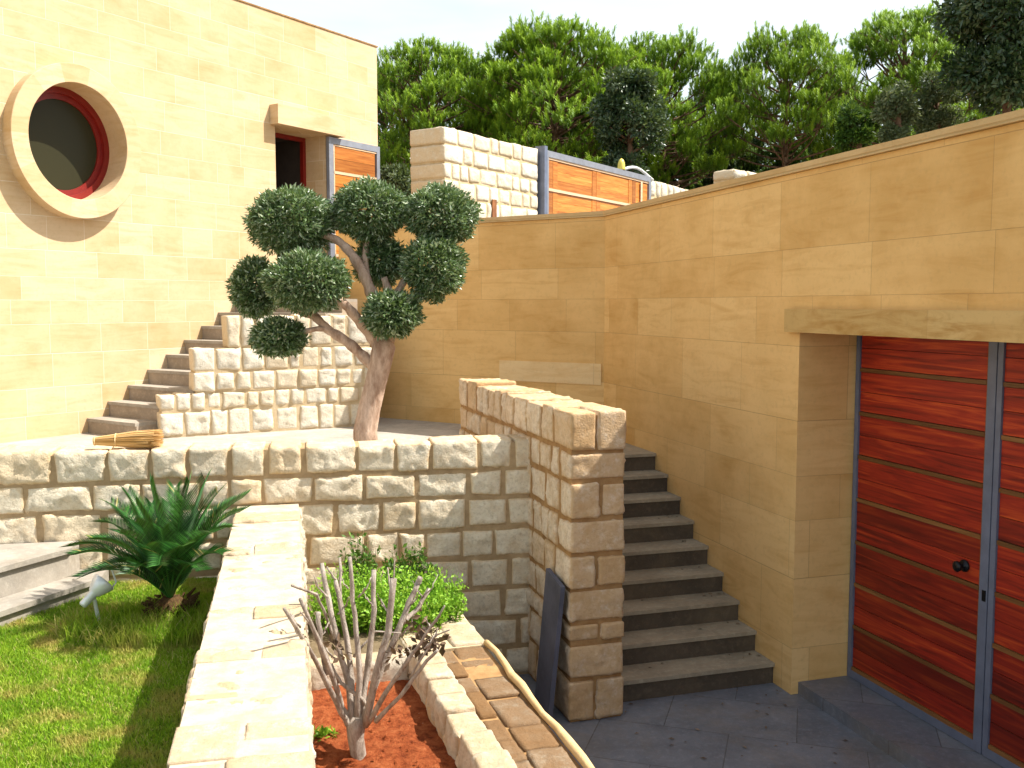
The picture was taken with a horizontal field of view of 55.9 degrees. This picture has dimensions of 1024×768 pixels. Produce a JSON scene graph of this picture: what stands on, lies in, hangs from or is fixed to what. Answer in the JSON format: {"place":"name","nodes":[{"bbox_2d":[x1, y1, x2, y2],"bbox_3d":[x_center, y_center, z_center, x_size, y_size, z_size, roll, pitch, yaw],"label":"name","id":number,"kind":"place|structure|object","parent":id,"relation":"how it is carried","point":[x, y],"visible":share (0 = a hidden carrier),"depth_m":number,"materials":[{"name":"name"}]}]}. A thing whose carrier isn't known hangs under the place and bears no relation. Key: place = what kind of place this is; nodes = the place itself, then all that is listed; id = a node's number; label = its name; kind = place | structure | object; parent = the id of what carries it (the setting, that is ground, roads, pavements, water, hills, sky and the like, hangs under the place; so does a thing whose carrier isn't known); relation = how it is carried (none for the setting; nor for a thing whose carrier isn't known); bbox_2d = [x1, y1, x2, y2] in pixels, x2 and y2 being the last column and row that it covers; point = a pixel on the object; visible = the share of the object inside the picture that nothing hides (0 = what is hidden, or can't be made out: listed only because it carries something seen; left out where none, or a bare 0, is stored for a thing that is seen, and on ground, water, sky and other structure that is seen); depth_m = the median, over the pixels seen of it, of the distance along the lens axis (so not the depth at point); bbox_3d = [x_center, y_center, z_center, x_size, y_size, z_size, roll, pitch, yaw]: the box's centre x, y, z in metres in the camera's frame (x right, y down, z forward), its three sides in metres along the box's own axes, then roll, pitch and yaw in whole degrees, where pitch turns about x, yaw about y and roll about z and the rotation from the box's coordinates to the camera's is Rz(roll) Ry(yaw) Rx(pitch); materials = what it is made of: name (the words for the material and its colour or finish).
{"place":"outdoors","nodes":[
{"label":"outdoors","id":0,"kind":"place"},
{"bbox_2d":[0,575,217,767],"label":"lawn ground","id":1,"kind":"structure","parent":0,"point":[55,716],"depth_m":4.83,"materials":[{"name":"green plant"}]},
{"bbox_2d":[0,541,108,625],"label":"garden steps","id":2,"kind":"structure","parent":1,"relation":"on","point":[35,578],"depth_m":6.53,"materials":[{"name":"stone"}]},
{"bbox_2d":[80,564,116,622],"bbox_3d":[-2.569,1.347,5.989,0.145,0.439,0.198,2,5,27],"label":"garden spotlight","id":3,"kind":"object","parent":1,"relation":"on","point":[99,586],"visible":0.89,"depth_m":5.96,"materials":[{"name":"silver metal"}]},
{"bbox_2d":[44,588,210,648],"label":"long grass","id":4,"kind":"structure","parent":1,"relation":"on","point":[161,631],"depth_m":5.88,"materials":[{"name":"green plant"}]},
{"bbox_2d":[61,470,250,621],"bbox_3d":[-2.257,1.031,6.134,1.433,1.015,1.108,2,5,27],"label":"cycad","id":5,"kind":"object","parent":1,"relation":"on","point":[165,545],"visible":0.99,"depth_m":6.05,"materials":[{"name":"green plant"}]},
{"bbox_2d":[167,504,317,767],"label":"garden wall","id":6,"kind":"structure","parent":1,"relation":"on","point":[249,699],"depth_m":4.05,"materials":[{"name":"stone"}]},
{"bbox_2d":[0,417,460,447],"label":"terrace floor","id":7,"kind":"structure","parent":0,"point":[390,429],"depth_m":10.79,"materials":[{"name":"stone"}]},
{"bbox_2d":[87,299,356,434],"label":"staircase","id":8,"kind":"structure","parent":7,"relation":"on","point":[138,410],"depth_m":11.26,"materials":[{"name":"stone"}]},
{"bbox_2d":[155,314,371,437],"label":"stepped wall","id":9,"kind":"structure","parent":7,"relation":"on","point":[237,385],"depth_m":11.04,"materials":[{"name":"white stone"}]},
{"bbox_2d":[225,174,484,440],"bbox_3d":[-1.487,-0.582,8.892,2.494,2.726,1.276,0,5,0],"label":"olive tree","id":10,"kind":"object","parent":7,"relation":"on","point":[301,277],"visible":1,"depth_m":8.71,"materials":[{"name":"green plant"}]},
{"bbox_2d":[338,211,604,423],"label":"retaining wall","id":11,"kind":"structure","parent":7,"relation":"on","point":[524,305],"depth_m":11.32,"materials":[{"name":"stone"}]},
{"bbox_2d":[243,0,985,179],"label":"sky","id":12,"kind":"structure","parent":0,"point":[474,23],"materials":[{"name":"white"}]},
{"bbox_2d":[651,181,686,198],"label":"stone wall","id":13,"kind":"structure","parent":0,"point":[659,189],"depth_m":19.42,"materials":[{"name":"white stone"}]},
{"bbox_2d":[518,674,907,767],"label":"court pavement","id":14,"kind":"structure","parent":0,"point":[732,725],"depth_m":6.66,"materials":[{"name":"stone"}]},
{"bbox_2d":[0,433,529,674],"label":"parapet wall","id":15,"kind":"structure","parent":14,"relation":"on","point":[455,505],"depth_m":7.35,"materials":[{"name":"stone"}]},
{"bbox_2d":[93,429,164,447],"bbox_3d":[-2.821,0.408,7.095,0.486,0.135,0.199,-1,5,-15],"label":"straw broom","id":16,"kind":"object","parent":15,"relation":"on","point":[144,439],"visible":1,"depth_m":7.06,"materials":[{"name":"beige wicker"}]},
{"bbox_2d":[376,580,594,767],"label":"planter wall","id":17,"kind":"structure","parent":14,"relation":"on","point":[482,711],"depth_m":4.99,"materials":[{"name":"stone"}]},
{"bbox_2d":[312,679,457,767],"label":"planter soil","id":18,"kind":"structure","parent":17,"relation":"in","point":[395,730],"depth_m":4.97,"materials":[{"name":"orange soil"}]},
{"bbox_2d":[313,725,338,741],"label":"weed","id":19,"kind":"object","parent":18,"relation":"on","point":[325,730],"visible":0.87,"depth_m":4.97,"materials":[{"name":"green plant"}]},
{"bbox_2d":[306,583,404,658],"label":"herb bed soil","id":20,"kind":"structure","parent":18,"relation":"on","point":[363,637],"depth_m":6.10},
{"bbox_2d":[307,557,399,636],"bbox_3d":[-1.036,1.363,6.289,0.638,0.494,0.524,0,5,0],"label":"herb plant","id":21,"kind":"object","parent":20,"relation":"on","point":[315,605],"visible":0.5,"depth_m":6.21,"materials":[{"name":"green plant"}]},
{"bbox_2d":[338,530,382,599],"bbox_3d":[-1.090,1.298,6.939,0.328,0.516,0.321,0,5,0],"label":"herb plant","id":22,"kind":"object","parent":20,"relation":"on","point":[367,561],"visible":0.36,"depth_m":6.89,"materials":[{"name":"green plant"}]},
{"bbox_2d":[349,562,456,634],"bbox_3d":[-0.711,1.390,6.338,0.732,0.433,0.593,0,5,0],"label":"herb plant","id":23,"kind":"object","parent":20,"relation":"on","point":[400,602],"visible":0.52,"depth_m":6.25,"materials":[{"name":"green plant"}]},
{"bbox_2d":[379,541,437,596],"bbox_3d":[-0.733,1.349,6.921,0.419,0.440,0.384,1,5,14],"label":"herb plant","id":24,"kind":"object","parent":20,"relation":"on","point":[404,562],"visible":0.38,"depth_m":6.91,"materials":[{"name":"green plant"}]},
{"bbox_2d":[402,566,468,625],"bbox_3d":[-0.523,1.405,6.424,0.478,0.388,0.413,0,5,0],"label":"herb plant","id":25,"kind":"object","parent":20,"relation":"on","point":[454,593],"visible":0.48,"depth_m":6.40,"materials":[{"name":"green plant"}]},
{"bbox_2d":[311,649,408,690],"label":"cross kerb","id":26,"kind":"structure","parent":18,"relation":"on","point":[317,683],"depth_m":5.68,"materials":[{"name":"stone"}]},
{"bbox_2d":[283,557,450,759],"bbox_3d":[-0.660,1.376,4.600,0.753,1.078,0.815,0,5,0],"label":"pruned shrub","id":27,"kind":"object","parent":18,"relation":"on","point":[358,716],"visible":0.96,"depth_m":4.71,"materials":[{"name":"grey plant"}]},
{"bbox_2d":[459,378,626,721],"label":"pier wall","id":28,"kind":"structure","parent":14,"relation":"on","point":[575,508],"depth_m":6.86,"materials":[{"name":"stone"}]},
{"bbox_2d":[535,568,564,724],"bbox_3d":[0.264,1.877,6.932,0.130,1.035,0.320,-1,5,-17],"label":"slate slab","id":29,"kind":"object","parent":14,"relation":"on","point":[552,610],"depth_m":6.88,"materials":[{"name":"grey stone"}]},
{"bbox_2d":[621,443,774,701],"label":"staircase","id":30,"kind":"structure","parent":14,"relation":"on","point":[668,582],"depth_m":7.96,"materials":[{"name":"grey stone"}]},
{"bbox_2d":[625,470,847,763],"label":"fallen leaves","id":31,"kind":"object","parent":14,"relation":"on","point":[722,702],"visible":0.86,"depth_m":7.14,"materials":[{"name":"brown plant"}]},
{"bbox_2d":[603,109,1023,767],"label":"garage wall","id":32,"kind":"structure","parent":14,"relation":"on","point":[815,379],"depth_m":6.98,"materials":[{"name":"stone"}]},
{"bbox_2d":[847,335,998,753],"bbox_3d":[2.799,0.970,6.703,0.150,2.688,1.372,-1,5,-17],"label":"door","id":33,"kind":"structure","parent":32,"relation":"in","point":[925,417],"depth_m":6.62,"materials":[{"name":"paint"}]},
{"bbox_2d":[982,342,1023,767],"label":"door","id":34,"kind":"structure","parent":32,"relation":"in","point":[1003,713],"depth_m":5.92,"materials":[{"name":"paint"}]},
{"bbox_2d":[713,169,755,183],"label":"stone pillar","id":35,"kind":"structure","parent":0,"point":[724,175],"depth_m":14.43,"materials":[{"name":"white stone"}]},
{"bbox_3d":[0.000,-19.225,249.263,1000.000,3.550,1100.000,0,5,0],"label":"upper ground","id":36,"kind":"structure","parent":0,"visible":0},
{"bbox_2d":[0,0,380,443],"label":"house","id":37,"kind":"structure","parent":36,"relation":"on","point":[149,149],"depth_m":11.40,"materials":[{"name":"stone"}]},
{"bbox_2d":[2,62,140,218],"bbox_3d":[-4.916,-2.671,10.702,0.415,1.670,1.553,3,6,33],"label":"round window","id":38,"kind":"structure","parent":37,"relation":"in","point":[71,140],"depth_m":10.80,"materials":[{"name":"stone"}]},
{"bbox_2d":[326,136,380,259],"bbox_3d":[-2.358,-2.483,14.467,0.055,2.256,1.110,3,6,33],"label":"shutter door","id":39,"kind":"structure","parent":37,"relation":"in","point":[358,159],"depth_m":14.23,"materials":[{"name":"grey paint"}]},
{"bbox_2d":[380,162,410,199],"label":"olive shrub","id":40,"kind":"object","parent":36,"relation":"on","point":[398,176],"visible":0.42,"depth_m":17.10,"materials":[{"name":"green plant"}]},
{"bbox_2d":[385,129,410,170],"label":"background shrub","id":41,"kind":"object","parent":36,"relation":"on","point":[400,147],"depth_m":27.19,"materials":[{"name":"green plant"}]},
{"bbox_2d":[377,60,435,159],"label":"pine tree","id":42,"kind":"object","parent":36,"relation":"on","point":[382,126],"visible":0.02,"depth_m":29.00,"materials":[{"name":"green plant"}]},
{"bbox_2d":[377,34,523,174],"bbox_3d":[-2.009,-5.384,23.551,4.703,5.988,4.464,-1,5,-17],"label":"pine tree","id":43,"kind":"object","parent":36,"relation":"on","point":[429,86],"visible":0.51,"depth_m":22.41,"materials":[{"name":"green plant"}]},
{"bbox_2d":[410,127,537,218],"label":"stone wall","id":44,"kind":"structure","parent":36,"relation":"on","point":[495,178],"depth_m":14.14,"materials":[{"name":"white stone"}]},
{"bbox_2d":[408,54,568,171],"bbox_3d":[-0.701,-5.805,26.588,4.949,6.330,4.691,1,5,15],"label":"pine tree","id":45,"kind":"object","parent":36,"relation":"on","point":[455,105],"visible":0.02,"depth_m":25.62,"materials":[{"name":"green plant"}]},
{"bbox_2d":[458,60,593,133],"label":"pine tree","id":46,"kind":"object","parent":36,"relation":"on","point":[547,98],"depth_m":31.13,"materials":[{"name":"green plant"}]},
{"bbox_2d":[448,10,685,183],"bbox_3d":[0.938,-5.593,23.497,6.408,6.415,6.074,-2,5,-25],"label":"pine tree","id":47,"kind":"object","parent":36,"relation":"on","point":[542,47],"visible":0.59,"depth_m":22.02,"materials":[{"name":"green plant"}]},
{"bbox_2d":[535,145,650,214],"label":"wooden gate","id":48,"kind":"structure","parent":36,"relation":"on","point":[567,184],"depth_m":16.61,"materials":[{"name":"paint"}]},
{"bbox_2d":[617,158,653,182],"bbox_3d":[2.366,-4.044,18.444,0.146,0.364,1.452,3,5,31],"label":"gate lamp","id":49,"kind":"object","parent":48,"relation":"attached to","point":[621,163],"visible":0.94,"depth_m":18.09,"materials":[{"name":"yellow plastic"}]},
{"bbox_2d":[533,46,675,161],"bbox_3d":[2.847,-6.692,30.302,5.781,7.491,5.828,-1,5,-9],"label":"pine tree","id":50,"kind":"object","parent":36,"relation":"on","point":[584,67],"visible":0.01,"depth_m":29.20,"materials":[{"name":"green plant"}]},
{"bbox_2d":[585,62,674,175],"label":"evergreen tree","id":51,"kind":"object","parent":36,"relation":"on","point":[632,101],"visible":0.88,"depth_m":19.79,"materials":[{"name":"green plant"}]},
{"bbox_2d":[571,23,755,187],"bbox_3d":[3.814,-5.764,24.753,4.886,6.549,4.638,1,5,14],"label":"pine tree","id":52,"kind":"object","parent":36,"relation":"on","point":[675,77],"visible":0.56,"depth_m":23.82,"materials":[{"name":"green plant"}]},
{"bbox_2d":[657,132,709,189],"bbox_3d":[4.692,-4.846,26.614,1.425,4.517,1.551,3,6,35],"label":"background shrub","id":53,"kind":"object","parent":36,"relation":"on","point":[689,167],"visible":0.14,"depth_m":26.12,"materials":[{"name":"green plant"}]},
{"bbox_2d":[694,125,743,187],"bbox_3d":[5.800,-5.111,27.845,1.801,4.844,1.507,0,5,0],"label":"background shrub","id":54,"kind":"object","parent":36,"relation":"on","point":[736,165],"visible":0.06,"depth_m":27.45,"materials":[{"name":"green plant"}]},
{"bbox_2d":[678,59,782,187],"bbox_3d":[6.375,-6.225,28.796,4.059,6.807,4.092,-2,5,-23],"label":"pine tree","id":55,"kind":"object","parent":36,"relation":"on","point":[743,163],"visible":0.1,"depth_m":27.93,"materials":[{"name":"green plant"}]},
{"bbox_2d":[737,135,772,172],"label":"background shrub","id":56,"kind":"object","parent":36,"relation":"on","point":[756,141],"visible":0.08,"depth_m":28.19,"materials":[{"name":"green plant"}]},
{"bbox_2d":[756,143,803,172],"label":"background shrub","id":57,"kind":"object","parent":36,"relation":"on","point":[776,163],"visible":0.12,"depth_m":26.44,"materials":[{"name":"green plant"}]},
{"bbox_2d":[699,20,884,167],"bbox_3d":[6.682,-5.540,23.521,4.296,6.305,3.904,0,5,5],"label":"pine tree","id":58,"kind":"object","parent":36,"relation":"on","point":[792,122],"visible":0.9,"depth_m":22.62,"materials":[{"name":"green plant"}]},
{"bbox_2d":[800,137,833,162],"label":"background shrub","id":59,"kind":"object","parent":36,"relation":"on","point":[812,157],"visible":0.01,"depth_m":27.60,"materials":[{"name":"green plant"}]},
{"bbox_2d":[799,83,882,162],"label":"pine tree","id":60,"kind":"object","parent":36,"relation":"on","point":[860,85],"visible":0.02,"depth_m":31.09,"materials":[{"name":"green plant"}]},
{"bbox_2d":[831,99,881,152],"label":"round shrub","id":61,"kind":"object","parent":36,"relation":"on","point":[850,136],"visible":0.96,"depth_m":19.45,"materials":[{"name":"green plant"}]},
{"bbox_2d":[870,79,923,142],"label":"young olive","id":62,"kind":"object","parent":36,"relation":"on","point":[895,111],"visible":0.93,"depth_m":18.54,"materials":[{"name":"green plant"}]},
{"bbox_2d":[791,0,1020,160],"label":"pine tree","id":63,"kind":"object","parent":36,"relation":"on","point":[891,38],"visible":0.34,"depth_m":23.33,"materials":[{"name":"green plant"}]},
{"bbox_2d":[912,70,967,135],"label":"young olive","id":64,"kind":"object","parent":36,"relation":"on","point":[935,113],"visible":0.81,"depth_m":18.89,"materials":[{"name":"green plant"}]},
{"bbox_2d":[909,45,1023,126],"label":"pine tree","id":65,"kind":"object","parent":36,"relation":"on","point":[1021,107],"depth_m":29.00,"materials":[{"name":"green plant"}]},
{"bbox_2d":[925,0,1023,117],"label":"broadleaf tree","id":66,"kind":"object","parent":36,"relation":"on","point":[994,75],"visible":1,"depth_m":17.30,"materials":[{"name":"green plant"}]}
]}

